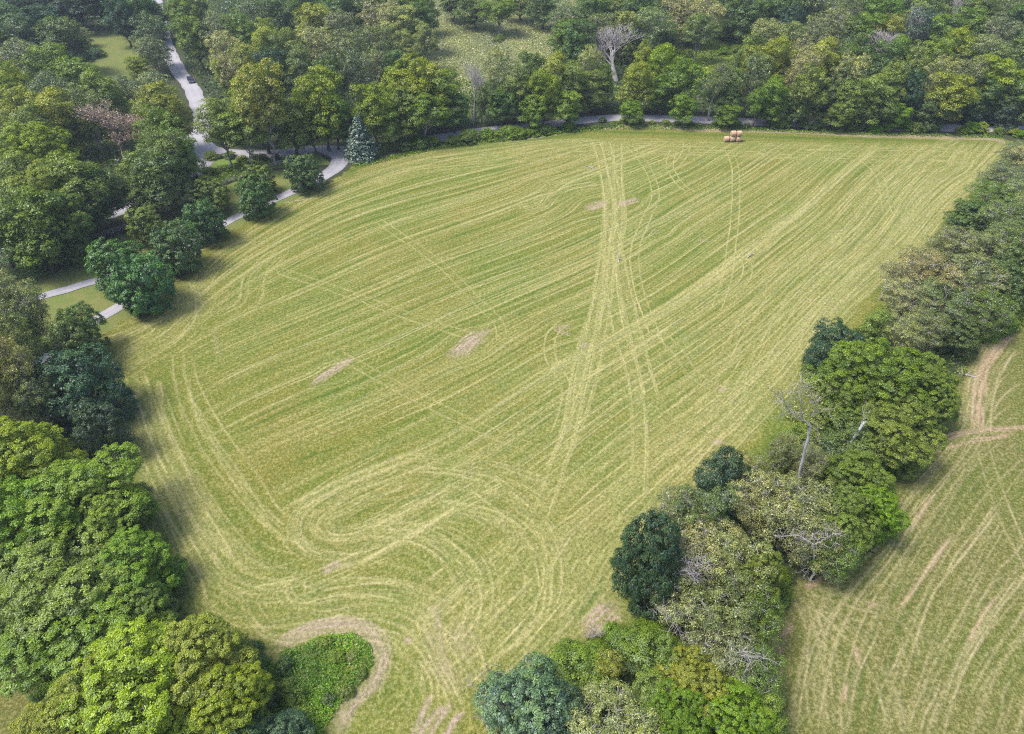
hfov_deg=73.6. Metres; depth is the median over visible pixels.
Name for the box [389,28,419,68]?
tall stemmed tree
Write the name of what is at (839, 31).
open crowned tree
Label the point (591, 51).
open crowned tree
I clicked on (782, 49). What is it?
broadleaf tree
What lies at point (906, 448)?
walnut tree
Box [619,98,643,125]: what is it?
broadleaf tree
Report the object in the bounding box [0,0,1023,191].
undergrowth
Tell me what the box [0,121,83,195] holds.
walnut tree
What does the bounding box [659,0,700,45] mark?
open crowned tree
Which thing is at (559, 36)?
broadleaf tree
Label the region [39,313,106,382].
dense tree
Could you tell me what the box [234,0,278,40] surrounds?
open crowned tree
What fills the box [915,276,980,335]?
ash tree
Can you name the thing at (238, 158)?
bush
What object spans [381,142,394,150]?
bush
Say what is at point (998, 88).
broadleaf tree
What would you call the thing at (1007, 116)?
dense tree
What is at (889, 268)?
wispy tree
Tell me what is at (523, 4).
broadleaf tree
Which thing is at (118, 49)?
lawn
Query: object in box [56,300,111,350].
dense tree
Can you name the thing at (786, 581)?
bush
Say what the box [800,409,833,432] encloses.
bush
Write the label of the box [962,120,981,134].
bush
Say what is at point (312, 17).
broadleaf tree
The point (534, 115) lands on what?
broadleaf tree
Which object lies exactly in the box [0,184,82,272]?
broadleaf tree
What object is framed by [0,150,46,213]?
broadleaf tree
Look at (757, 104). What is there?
broadleaf tree
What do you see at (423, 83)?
broadleaf tree
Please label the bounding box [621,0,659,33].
broadleaf tree
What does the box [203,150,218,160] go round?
bush
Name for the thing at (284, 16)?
broadleaf tree
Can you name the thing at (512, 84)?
broadleaf tree
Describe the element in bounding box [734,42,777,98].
broadleaf tree
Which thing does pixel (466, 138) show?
bush
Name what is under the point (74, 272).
lawn
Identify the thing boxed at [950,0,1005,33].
broadleaf tree
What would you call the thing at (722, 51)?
bush
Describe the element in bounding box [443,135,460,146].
bush
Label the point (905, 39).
broadleaf tree
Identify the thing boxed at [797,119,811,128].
bush
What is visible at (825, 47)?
broadleaf tree
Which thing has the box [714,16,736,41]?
broadleaf tree
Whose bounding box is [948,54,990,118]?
open crowned tree
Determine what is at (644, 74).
broadleaf tree
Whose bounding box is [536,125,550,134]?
bush
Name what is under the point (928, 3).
broadleaf tree
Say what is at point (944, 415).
walnut tree
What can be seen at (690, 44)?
bush
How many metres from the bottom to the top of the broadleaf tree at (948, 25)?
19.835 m
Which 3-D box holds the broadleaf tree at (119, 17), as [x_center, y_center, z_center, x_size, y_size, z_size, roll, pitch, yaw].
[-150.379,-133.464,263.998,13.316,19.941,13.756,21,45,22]
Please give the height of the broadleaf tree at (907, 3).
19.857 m
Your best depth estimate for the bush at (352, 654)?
83.51 m
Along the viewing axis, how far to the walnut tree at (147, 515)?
91.08 m
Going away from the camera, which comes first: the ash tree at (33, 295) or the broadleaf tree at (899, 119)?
the ash tree at (33, 295)
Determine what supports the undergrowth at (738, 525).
on the ground at (120, 220)
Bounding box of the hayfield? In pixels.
[79,125,1023,733]
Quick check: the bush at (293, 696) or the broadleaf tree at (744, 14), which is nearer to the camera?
the bush at (293, 696)
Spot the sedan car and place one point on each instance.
(190, 79)
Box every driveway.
[9,266,144,309]
[31,146,349,369]
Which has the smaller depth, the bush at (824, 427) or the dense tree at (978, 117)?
the bush at (824, 427)
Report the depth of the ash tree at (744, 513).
90.35 m
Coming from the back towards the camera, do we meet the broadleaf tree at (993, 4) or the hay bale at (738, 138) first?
the broadleaf tree at (993, 4)
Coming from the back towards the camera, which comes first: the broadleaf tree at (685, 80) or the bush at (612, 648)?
the broadleaf tree at (685, 80)
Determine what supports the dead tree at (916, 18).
on the ground at (120, 220)
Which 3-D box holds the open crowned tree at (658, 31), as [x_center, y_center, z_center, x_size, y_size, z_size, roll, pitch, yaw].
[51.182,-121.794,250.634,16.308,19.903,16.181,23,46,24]
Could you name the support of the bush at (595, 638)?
on the ground at (120, 220)
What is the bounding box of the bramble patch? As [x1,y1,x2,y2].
[257,632,372,733]
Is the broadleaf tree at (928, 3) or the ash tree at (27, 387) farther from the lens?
the broadleaf tree at (928, 3)
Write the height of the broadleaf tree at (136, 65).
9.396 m
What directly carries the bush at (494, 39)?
on the marsh
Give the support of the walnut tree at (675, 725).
on the ground at (120, 220)
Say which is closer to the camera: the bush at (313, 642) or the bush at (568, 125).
the bush at (313, 642)
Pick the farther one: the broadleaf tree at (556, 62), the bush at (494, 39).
the bush at (494, 39)
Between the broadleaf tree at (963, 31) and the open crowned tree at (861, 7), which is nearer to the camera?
the broadleaf tree at (963, 31)
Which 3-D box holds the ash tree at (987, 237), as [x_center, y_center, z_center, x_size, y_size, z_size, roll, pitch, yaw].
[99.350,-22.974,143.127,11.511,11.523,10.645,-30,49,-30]
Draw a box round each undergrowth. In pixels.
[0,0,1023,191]
[0,153,1023,732]
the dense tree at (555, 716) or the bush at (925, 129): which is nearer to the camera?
the dense tree at (555, 716)
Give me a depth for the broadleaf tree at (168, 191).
158.59 m
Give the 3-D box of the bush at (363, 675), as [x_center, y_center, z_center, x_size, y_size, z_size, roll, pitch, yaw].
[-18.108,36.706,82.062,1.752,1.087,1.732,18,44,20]
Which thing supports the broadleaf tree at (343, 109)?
on the ground at (120, 220)
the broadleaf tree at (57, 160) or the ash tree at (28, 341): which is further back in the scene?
the broadleaf tree at (57, 160)
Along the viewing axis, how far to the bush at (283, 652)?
83.86 m
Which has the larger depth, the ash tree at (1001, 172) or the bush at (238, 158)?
the bush at (238, 158)
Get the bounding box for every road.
[2,0,213,255]
[181,114,1023,158]
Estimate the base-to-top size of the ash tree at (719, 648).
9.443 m
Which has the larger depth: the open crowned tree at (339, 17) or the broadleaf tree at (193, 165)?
the open crowned tree at (339, 17)
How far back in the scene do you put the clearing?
262.51 m
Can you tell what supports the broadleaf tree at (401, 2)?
on the ground at (120, 220)
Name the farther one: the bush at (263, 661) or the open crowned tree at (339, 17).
the open crowned tree at (339, 17)
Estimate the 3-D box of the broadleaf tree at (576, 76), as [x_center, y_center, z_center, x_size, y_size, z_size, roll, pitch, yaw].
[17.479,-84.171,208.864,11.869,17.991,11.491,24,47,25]
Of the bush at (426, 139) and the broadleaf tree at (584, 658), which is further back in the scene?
the bush at (426, 139)
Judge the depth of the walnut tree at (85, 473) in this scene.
91.00 m
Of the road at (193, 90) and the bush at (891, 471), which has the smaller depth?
the bush at (891, 471)
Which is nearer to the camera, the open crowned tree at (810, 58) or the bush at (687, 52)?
the open crowned tree at (810, 58)
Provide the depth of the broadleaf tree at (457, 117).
199.65 m
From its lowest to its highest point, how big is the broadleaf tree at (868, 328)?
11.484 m
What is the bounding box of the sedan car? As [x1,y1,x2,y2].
[186,76,194,82]
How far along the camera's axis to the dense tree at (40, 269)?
143.36 m
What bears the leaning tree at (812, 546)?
on the ground at (120, 220)
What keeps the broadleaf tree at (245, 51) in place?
on the ground at (120, 220)
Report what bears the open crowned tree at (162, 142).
on the ground at (120, 220)
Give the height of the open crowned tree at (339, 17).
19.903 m
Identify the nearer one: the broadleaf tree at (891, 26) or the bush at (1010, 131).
the bush at (1010, 131)
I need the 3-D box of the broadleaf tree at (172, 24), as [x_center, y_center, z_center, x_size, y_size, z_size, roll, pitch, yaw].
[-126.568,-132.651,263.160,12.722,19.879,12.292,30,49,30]
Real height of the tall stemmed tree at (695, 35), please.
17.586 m
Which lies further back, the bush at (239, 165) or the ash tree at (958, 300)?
the bush at (239, 165)
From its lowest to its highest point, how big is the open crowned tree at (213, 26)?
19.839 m
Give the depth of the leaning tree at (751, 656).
72.36 m
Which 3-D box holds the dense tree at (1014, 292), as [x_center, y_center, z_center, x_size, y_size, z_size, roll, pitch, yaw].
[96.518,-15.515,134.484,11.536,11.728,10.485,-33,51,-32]
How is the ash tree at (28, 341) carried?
on the ground at (120, 220)
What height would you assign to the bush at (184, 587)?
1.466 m
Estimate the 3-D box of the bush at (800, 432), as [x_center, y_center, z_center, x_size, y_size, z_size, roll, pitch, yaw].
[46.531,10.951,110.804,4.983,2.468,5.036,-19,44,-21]
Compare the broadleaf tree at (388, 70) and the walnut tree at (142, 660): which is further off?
the broadleaf tree at (388, 70)
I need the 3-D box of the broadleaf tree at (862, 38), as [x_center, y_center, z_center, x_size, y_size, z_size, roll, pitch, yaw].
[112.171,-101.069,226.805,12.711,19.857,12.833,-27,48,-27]
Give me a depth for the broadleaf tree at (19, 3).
268.60 m
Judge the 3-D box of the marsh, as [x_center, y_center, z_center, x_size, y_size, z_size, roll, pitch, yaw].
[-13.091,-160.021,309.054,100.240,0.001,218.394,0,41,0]
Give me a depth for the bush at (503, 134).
202.32 m
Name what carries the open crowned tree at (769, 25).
on the ground at (120, 220)
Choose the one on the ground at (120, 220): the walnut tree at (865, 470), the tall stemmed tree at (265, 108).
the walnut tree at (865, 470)
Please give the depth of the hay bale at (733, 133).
199.13 m
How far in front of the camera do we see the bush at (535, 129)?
204.32 m
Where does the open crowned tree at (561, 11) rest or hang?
on the marsh
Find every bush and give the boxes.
[86,47,106,58]
[112,449,130,463]
[134,481,149,491]
[159,563,183,582]
[164,579,188,602]
[200,166,211,173]
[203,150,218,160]
[209,167,219,174]
[217,164,232,170]
[223,150,236,159]
[232,162,242,168]
[235,155,247,161]
[248,639,263,654]
[255,649,272,672]
[256,153,267,159]
[273,677,294,701]
[274,655,294,677]
[278,647,295,659]
[278,684,306,710]
[292,700,316,729]
[308,636,320,651]
[316,635,333,650]
[319,690,336,707]
[328,648,345,664]
[336,684,356,700]
[337,656,346,663]
[346,648,359,663]
[355,667,368,681]
[372,146,386,155]
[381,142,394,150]
[393,136,415,151]
[393,138,403,149]
[408,134,429,149]
[411,133,433,148]
[428,136,442,147]
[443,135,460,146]
[458,131,476,145]
[459,129,479,141]
[478,127,494,140]
[480,130,502,140]
[491,37,500,42]
[497,33,504,39]
[497,125,519,139]
[499,124,513,136]
[511,127,530,139]
[525,124,540,136]
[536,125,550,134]
[540,123,558,134]
[552,639,582,666]
[560,121,575,130]
[583,623,605,638]
[583,635,613,653]
[598,116,606,121]
[599,631,626,663]
[600,620,621,646]
[610,120,620,125]
[636,117,644,122]
[640,600,666,625]
[657,615,675,633]
[661,119,670,124]
[682,48,693,57]
[684,40,695,47]
[686,65,704,76]
[711,121,719,126]
[717,46,729,55]
[724,33,735,41]
[730,45,740,53]
[764,602,783,620]
[765,118,778,127]
[771,120,787,128]
[774,566,794,586]
[775,453,797,472]
[775,583,793,609]
[779,116,792,127]
[780,424,815,446]
[782,406,813,426]
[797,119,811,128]
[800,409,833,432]
[810,119,828,131]
[828,123,847,132]
[840,122,859,130]
[848,118,864,130]
[865,124,882,133]
[876,516,897,545]
[881,458,902,478]
[882,122,893,131]
[895,119,913,131]
[909,122,920,132]
[920,124,932,131]
[930,123,943,132]
[955,126,972,134]
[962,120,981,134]
[968,322,1000,344]
[977,309,1020,337]
[978,121,989,134]
[986,320,1011,335]
[993,127,1004,134]
[1000,314,1023,331]
[1005,127,1019,135]
[1012,310,1023,325]
[1013,129,1023,138]
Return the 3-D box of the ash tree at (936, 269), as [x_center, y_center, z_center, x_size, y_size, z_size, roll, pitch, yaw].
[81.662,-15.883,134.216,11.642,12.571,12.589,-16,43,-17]
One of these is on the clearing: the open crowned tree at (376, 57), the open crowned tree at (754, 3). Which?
the open crowned tree at (754, 3)
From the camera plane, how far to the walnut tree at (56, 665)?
77.13 m
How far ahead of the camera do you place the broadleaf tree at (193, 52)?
239.72 m
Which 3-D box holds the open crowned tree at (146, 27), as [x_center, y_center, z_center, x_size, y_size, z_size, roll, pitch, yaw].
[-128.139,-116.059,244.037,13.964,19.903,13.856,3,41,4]
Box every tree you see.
[0,0,54,34]
[0,2,28,40]
[0,12,42,60]
[0,31,20,70]
[0,37,44,91]
[0,58,42,108]
[0,81,53,136]
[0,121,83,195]
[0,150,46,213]
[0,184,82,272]
[0,201,22,270]
[0,267,33,349]
[0,277,51,349]
[0,305,45,372]
[0,317,29,423]
[0,332,41,429]
[0,362,62,433]
[0,415,90,496]
[0,434,31,478]
[0,469,90,574]
[0,518,133,665]
[0,533,52,608]
[0,580,156,704]
[0,594,82,685]
[3,218,70,282]
[4,100,74,153]
[6,4,62,49]
[7,158,108,235]
[8,693,83,733]
[10,441,153,556]
[16,0,76,30]
[16,189,95,263]
[20,41,76,87]
[21,69,76,114]
[30,15,95,65]
[31,85,95,150]
[31,342,139,435]
[32,649,149,733]
[35,149,115,231]
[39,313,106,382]
[41,161,117,237]
[42,54,111,108]
[44,0,98,31]
[47,227,78,265]
[50,37,90,66]
[52,611,223,733]
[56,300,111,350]
[60,82,107,151]
[62,26,94,41]
[67,397,135,465]
[70,0,114,28]
[70,98,146,158]
[73,159,129,228]
[75,66,133,136]
[75,481,160,546]
[78,524,188,617]
[84,236,145,294]
[88,577,179,647]
[100,0,138,46]
[103,0,142,32]
[104,250,176,316]
[111,73,142,113]
[111,178,152,214]
[114,150,164,213]
[121,0,167,36]
[122,56,152,79]
[123,204,168,246]
[127,10,173,69]
[127,85,171,141]
[128,147,193,218]
[130,33,173,76]
[131,102,192,155]
[134,68,179,104]
[134,79,199,134]
[138,0,171,33]
[138,125,192,203]
[146,120,206,197]
[146,611,260,720]
[148,217,203,276]
[162,0,198,48]
[165,0,208,22]
[167,148,199,196]
[169,0,211,31]
[173,12,210,70]
[173,658,275,733]
[181,196,229,245]
[184,10,236,57]
[184,176,230,218]
[193,96,247,168]
[203,30,244,76]
[210,56,235,97]
[211,108,272,165]
[215,51,243,87]
[218,7,259,56]
[220,712,271,733]
[225,61,287,153]
[226,41,268,87]
[230,57,289,164]
[233,173,277,219]
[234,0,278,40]
[236,164,277,196]
[240,671,278,713]
[249,17,288,61]
[251,44,295,101]
[259,706,316,733]
[261,0,303,36]
[266,97,316,152]
[268,26,307,77]
[282,43,321,97]
[283,153,324,192]
[287,0,322,25]
[288,112,335,152]
[291,2,335,49]
[291,65,348,150]
[297,26,334,74]
[308,50,346,100]
[312,91,352,149]
[313,0,357,29]
[321,8,363,54]
[327,27,369,88]
[333,114,354,146]
[336,47,375,106]
[343,114,380,164]
[347,81,394,143]
[348,0,383,35]
[355,49,388,92]
[356,0,398,51]
[363,24,401,82]
[370,100,404,143]
[374,0,409,23]
[379,4,421,45]
[379,49,411,77]
[379,60,412,117]
[381,86,424,137]
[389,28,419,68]
[389,52,449,133]
[401,89,451,135]
[406,0,439,28]
[409,0,440,54]
[413,21,439,64]
[426,67,470,130]
[434,92,470,132]
[438,0,469,21]
[452,0,491,28]
[458,660,518,708]
[463,62,484,123]
[471,649,572,733]
[472,695,502,730]
[473,79,496,125]
[476,0,518,33]
[480,45,508,91]
[485,86,519,128]
[487,55,525,119]
[500,66,540,124]
[509,0,533,21]
[517,94,547,128]
[518,51,548,93]
[522,0,561,29]
[523,681,596,733]
[526,66,562,123]
[538,51,573,107]
[545,0,584,54]
[545,19,578,60]
[546,636,615,709]
[551,89,582,128]
[556,59,590,118]
[561,677,667,733]
[562,18,598,68]
[571,0,614,44]
[575,43,605,102]
[579,69,610,115]
[585,23,641,80]
[588,12,622,61]
[588,63,615,108]
[590,648,626,682]
[599,0,635,25]
[607,10,645,62]
[609,509,686,621]
[610,617,666,674]
[615,60,656,105]
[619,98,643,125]
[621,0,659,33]
[624,668,671,727]
[628,6,676,51]
[631,38,655,89]
[632,621,692,684]
[638,678,713,733]
[640,42,681,105]
[643,484,707,545]
[646,596,712,644]
[647,72,678,115]
[647,560,712,630]
[649,0,687,19]
[652,20,682,49]
[654,513,747,600]
[654,645,730,731]
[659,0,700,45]
[659,53,702,114]
[662,542,714,615]
[668,93,698,127]
[669,482,740,546]
[680,0,727,48]
[680,559,770,642]
[680,604,767,687]
[682,12,722,60]
[692,445,757,529]
[695,676,777,733]
[696,524,779,594]
[699,65,748,119]
[701,60,738,119]
[710,0,743,16]
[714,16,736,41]
[714,104,742,128]
[720,585,785,648]
[722,0,764,44]
[722,638,777,700]
[726,635,788,706]
[727,467,802,537]
[727,540,784,611]
[730,32,767,92]
[731,680,790,733]
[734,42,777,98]
[734,450,775,503]
[735,51,775,116]
[738,0,779,21]
[742,17,791,59]
[746,86,773,126]
[749,74,790,125]
[749,472,842,564]
[752,0,801,30]
[760,359,844,498]
[764,35,797,84]
[764,434,801,474]
[769,431,814,467]
[770,21,809,66]
[770,513,853,591]
[771,0,808,40]
[779,34,816,90]
[781,0,824,24]
[783,87,810,121]
[784,46,825,92]
[784,520,844,574]
[786,439,830,490]
[787,63,832,127]
[792,16,834,52]
[799,35,839,102]
[799,337,933,437]
[801,317,865,381]
[803,0,857,34]
[805,484,880,564]
[805,514,867,584]
[811,367,887,433]
[811,448,896,512]
[815,8,860,63]
[818,406,893,471]
[821,62,855,108]
[822,102,851,129]
[825,42,868,94]
[830,51,872,98]
[831,31,872,70]
[832,78,875,124]
[839,0,877,35]
[839,11,888,53]
[840,401,870,460]
[842,394,947,479]
[846,483,910,545]
[849,333,878,360]
[851,307,893,349]
[853,71,901,125]
[855,0,906,43]
[858,38,906,86]
[866,12,907,58]
[867,29,900,54]
[872,310,926,357]
[873,259,924,299]
[875,33,915,71]
[875,351,962,427]
[876,56,914,121]
[880,276,944,322]
[881,102,913,129]
[884,0,914,22]
[888,68,929,125]
[891,39,931,84]
[893,243,948,280]
[897,248,969,304]
[897,304,952,353]
[899,5,949,53]
[900,0,955,35]
[906,1,926,33]
[911,90,954,130]
[912,385,960,437]
[913,35,959,87]
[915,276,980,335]
[918,54,962,117]
[921,13,969,54]
[921,223,984,270]
[924,70,980,128]
[926,313,984,359]
[930,24,982,72]
[934,0,967,19]
[938,252,1012,311]
[942,195,994,238]
[943,5,993,52]
[945,59,983,115]
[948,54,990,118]
[949,0,963,21]
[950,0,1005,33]
[955,34,1010,71]
[958,227,1017,276]
[960,92,991,126]
[963,74,1004,121]
[963,177,1017,215]
[963,285,1020,339]
[967,53,1023,120]
[968,199,1023,236]
[971,11,1023,55]
[973,254,1023,313]
[975,157,1023,196]
[982,219,1023,261]
[984,0,1023,32]
[984,91,1023,129]
[985,38,1023,91]
[989,241,1023,301]
[990,176,1023,219]
[994,139,1023,167]
[1001,0,1023,45]
[1006,78,1023,125]
[1008,193,1023,233]
[1009,145,1023,178]
[1012,27,1023,59]
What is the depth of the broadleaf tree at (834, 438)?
103.28 m
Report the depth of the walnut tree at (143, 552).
86.97 m
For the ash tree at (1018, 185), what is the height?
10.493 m
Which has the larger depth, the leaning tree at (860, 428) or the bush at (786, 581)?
the leaning tree at (860, 428)
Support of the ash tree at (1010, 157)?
on the ground at (120, 220)
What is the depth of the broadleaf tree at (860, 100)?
201.41 m
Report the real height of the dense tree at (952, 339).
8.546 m
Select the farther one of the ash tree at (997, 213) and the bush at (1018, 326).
the ash tree at (997, 213)
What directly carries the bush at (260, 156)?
on the roadside verge
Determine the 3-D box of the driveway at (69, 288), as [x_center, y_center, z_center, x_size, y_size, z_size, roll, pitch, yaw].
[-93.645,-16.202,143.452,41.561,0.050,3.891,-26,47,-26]
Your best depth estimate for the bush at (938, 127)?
206.06 m
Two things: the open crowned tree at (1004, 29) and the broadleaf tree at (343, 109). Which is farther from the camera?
the open crowned tree at (1004, 29)
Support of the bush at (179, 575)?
on the ground at (120, 220)
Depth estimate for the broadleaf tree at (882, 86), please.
199.71 m
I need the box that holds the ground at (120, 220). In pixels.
[0,0,1023,733]
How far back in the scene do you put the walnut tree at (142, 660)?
72.23 m
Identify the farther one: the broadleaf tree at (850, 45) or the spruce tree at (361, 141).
the broadleaf tree at (850, 45)
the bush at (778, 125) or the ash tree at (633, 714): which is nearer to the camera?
the ash tree at (633, 714)
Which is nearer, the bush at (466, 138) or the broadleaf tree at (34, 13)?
the bush at (466, 138)
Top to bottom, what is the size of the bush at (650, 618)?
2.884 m
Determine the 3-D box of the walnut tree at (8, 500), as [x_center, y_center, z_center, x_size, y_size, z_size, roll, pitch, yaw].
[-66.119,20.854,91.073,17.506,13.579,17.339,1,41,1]
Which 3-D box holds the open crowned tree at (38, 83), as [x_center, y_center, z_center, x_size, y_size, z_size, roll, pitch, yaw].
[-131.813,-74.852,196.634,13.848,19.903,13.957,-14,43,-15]
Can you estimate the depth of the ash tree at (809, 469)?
98.72 m
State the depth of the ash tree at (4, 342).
105.19 m
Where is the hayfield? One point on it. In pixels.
(425, 423)
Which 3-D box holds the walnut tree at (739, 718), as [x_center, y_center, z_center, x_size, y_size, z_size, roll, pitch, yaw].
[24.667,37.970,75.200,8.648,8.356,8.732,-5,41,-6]
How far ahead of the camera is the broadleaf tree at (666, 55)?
212.25 m
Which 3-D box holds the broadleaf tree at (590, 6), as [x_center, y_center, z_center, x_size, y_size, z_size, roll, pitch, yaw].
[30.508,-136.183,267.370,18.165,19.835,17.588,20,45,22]
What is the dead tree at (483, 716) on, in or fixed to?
on the ground at (120, 220)
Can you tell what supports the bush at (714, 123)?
on the ground at (120, 220)
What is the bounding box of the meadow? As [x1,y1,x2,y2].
[0,583,74,733]
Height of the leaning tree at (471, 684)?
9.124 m
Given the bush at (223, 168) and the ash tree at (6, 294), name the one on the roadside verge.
the bush at (223, 168)
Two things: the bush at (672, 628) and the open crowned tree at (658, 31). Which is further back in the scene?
the open crowned tree at (658, 31)
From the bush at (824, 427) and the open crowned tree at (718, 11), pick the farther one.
the open crowned tree at (718, 11)
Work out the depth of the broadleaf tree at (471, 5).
282.69 m
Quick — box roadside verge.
[191,149,329,187]
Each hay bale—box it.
[723,136,729,141]
[729,136,735,141]
[730,131,736,135]
[735,136,741,141]
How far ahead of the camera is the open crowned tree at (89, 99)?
187.19 m
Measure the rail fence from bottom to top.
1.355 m
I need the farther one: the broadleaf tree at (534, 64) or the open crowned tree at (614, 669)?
the broadleaf tree at (534, 64)
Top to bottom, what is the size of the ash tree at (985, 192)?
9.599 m
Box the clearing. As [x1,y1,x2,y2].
[657,1,808,83]
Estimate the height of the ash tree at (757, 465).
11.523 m
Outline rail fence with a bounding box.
[0,159,316,268]
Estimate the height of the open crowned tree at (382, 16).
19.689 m
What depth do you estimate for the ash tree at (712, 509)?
88.00 m
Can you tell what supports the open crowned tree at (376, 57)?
on the ground at (120, 220)
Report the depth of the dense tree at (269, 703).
78.24 m
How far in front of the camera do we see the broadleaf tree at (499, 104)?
201.74 m
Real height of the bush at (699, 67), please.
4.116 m
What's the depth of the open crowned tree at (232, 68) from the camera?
217.73 m
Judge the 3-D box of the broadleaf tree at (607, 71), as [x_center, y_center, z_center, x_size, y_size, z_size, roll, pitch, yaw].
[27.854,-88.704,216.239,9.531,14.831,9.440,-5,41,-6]
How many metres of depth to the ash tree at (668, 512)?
89.97 m
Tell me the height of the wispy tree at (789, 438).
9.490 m
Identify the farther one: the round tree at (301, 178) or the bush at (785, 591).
the round tree at (301, 178)
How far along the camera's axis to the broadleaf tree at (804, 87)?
200.05 m
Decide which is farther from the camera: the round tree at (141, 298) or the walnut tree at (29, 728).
the round tree at (141, 298)
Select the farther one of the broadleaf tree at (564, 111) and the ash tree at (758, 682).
the broadleaf tree at (564, 111)
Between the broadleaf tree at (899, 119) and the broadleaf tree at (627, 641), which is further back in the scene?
the broadleaf tree at (899, 119)
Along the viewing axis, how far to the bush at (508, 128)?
202.15 m
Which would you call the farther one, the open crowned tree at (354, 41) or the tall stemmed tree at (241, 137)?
the open crowned tree at (354, 41)
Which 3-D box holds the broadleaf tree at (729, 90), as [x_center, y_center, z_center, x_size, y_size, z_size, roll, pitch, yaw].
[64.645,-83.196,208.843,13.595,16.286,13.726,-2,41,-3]
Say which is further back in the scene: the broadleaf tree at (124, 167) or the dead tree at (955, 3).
the dead tree at (955, 3)
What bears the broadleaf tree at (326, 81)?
on the ground at (120, 220)
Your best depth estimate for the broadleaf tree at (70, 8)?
276.12 m
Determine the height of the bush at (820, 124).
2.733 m
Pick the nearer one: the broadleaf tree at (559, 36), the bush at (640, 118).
the bush at (640, 118)
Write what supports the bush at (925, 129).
on the ground at (120, 220)
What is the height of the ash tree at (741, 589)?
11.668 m
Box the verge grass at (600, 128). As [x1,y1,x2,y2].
[172,124,1004,208]
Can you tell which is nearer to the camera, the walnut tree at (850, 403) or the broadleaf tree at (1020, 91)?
the walnut tree at (850, 403)
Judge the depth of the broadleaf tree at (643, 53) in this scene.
223.58 m
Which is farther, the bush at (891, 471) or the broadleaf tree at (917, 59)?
the broadleaf tree at (917, 59)
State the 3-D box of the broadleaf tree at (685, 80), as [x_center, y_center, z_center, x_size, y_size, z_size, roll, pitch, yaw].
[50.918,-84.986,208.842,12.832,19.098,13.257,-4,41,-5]
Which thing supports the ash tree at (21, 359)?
on the ground at (120, 220)
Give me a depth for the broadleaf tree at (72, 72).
201.20 m
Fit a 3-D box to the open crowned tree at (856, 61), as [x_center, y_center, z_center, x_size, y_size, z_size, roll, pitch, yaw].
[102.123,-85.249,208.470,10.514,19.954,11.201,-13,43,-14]
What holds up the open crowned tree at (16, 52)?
on the ground at (120, 220)
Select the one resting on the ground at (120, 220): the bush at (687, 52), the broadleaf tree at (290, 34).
the broadleaf tree at (290, 34)
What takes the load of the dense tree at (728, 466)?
on the ground at (120, 220)
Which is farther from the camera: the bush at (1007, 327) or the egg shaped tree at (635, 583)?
the bush at (1007, 327)
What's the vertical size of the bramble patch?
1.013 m
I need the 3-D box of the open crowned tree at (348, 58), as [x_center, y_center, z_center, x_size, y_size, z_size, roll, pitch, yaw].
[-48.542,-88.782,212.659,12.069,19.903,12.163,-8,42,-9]
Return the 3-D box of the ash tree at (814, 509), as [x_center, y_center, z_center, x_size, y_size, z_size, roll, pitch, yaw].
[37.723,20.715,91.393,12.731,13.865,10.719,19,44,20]
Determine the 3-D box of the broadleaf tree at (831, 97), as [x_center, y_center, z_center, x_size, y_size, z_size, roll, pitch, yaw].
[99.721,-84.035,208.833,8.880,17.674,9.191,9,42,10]
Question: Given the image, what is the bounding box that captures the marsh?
[403,0,599,96]
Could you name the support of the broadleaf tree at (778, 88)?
on the ground at (120, 220)
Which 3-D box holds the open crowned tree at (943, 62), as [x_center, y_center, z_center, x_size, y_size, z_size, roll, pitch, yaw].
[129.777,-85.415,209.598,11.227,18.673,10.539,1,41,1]
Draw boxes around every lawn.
[0,167,325,366]
[84,21,184,125]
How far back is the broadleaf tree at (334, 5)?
267.62 m
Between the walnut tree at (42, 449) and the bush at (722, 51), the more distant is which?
the bush at (722, 51)
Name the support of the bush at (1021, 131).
on the ground at (120, 220)
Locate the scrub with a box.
[660,0,809,81]
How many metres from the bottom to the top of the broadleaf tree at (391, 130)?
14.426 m
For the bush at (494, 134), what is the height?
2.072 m
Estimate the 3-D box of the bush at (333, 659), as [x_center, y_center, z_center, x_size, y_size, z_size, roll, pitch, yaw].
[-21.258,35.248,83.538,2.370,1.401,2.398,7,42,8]
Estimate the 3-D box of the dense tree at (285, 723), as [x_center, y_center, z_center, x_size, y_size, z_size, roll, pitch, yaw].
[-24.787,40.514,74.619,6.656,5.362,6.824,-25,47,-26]
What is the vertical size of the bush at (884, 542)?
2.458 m
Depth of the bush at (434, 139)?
197.75 m
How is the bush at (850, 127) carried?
on the ground at (120, 220)
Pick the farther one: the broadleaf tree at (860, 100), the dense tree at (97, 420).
the broadleaf tree at (860, 100)
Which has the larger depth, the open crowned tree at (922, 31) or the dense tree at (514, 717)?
the open crowned tree at (922, 31)
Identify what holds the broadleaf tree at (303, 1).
on the ground at (120, 220)
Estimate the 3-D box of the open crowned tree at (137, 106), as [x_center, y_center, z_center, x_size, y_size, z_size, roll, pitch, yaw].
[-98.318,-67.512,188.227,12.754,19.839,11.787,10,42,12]
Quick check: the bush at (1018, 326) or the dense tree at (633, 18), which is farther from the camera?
the dense tree at (633, 18)
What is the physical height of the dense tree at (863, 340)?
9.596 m
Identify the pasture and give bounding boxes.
[760,325,1023,733]
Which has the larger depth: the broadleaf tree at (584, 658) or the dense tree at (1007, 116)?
the dense tree at (1007, 116)
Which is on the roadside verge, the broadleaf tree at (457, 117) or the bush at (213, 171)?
the bush at (213, 171)
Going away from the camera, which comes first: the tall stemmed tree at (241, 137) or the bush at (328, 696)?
the bush at (328, 696)
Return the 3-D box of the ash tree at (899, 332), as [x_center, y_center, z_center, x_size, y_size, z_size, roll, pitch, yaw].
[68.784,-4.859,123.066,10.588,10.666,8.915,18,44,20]
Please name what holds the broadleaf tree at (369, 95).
on the ground at (120, 220)

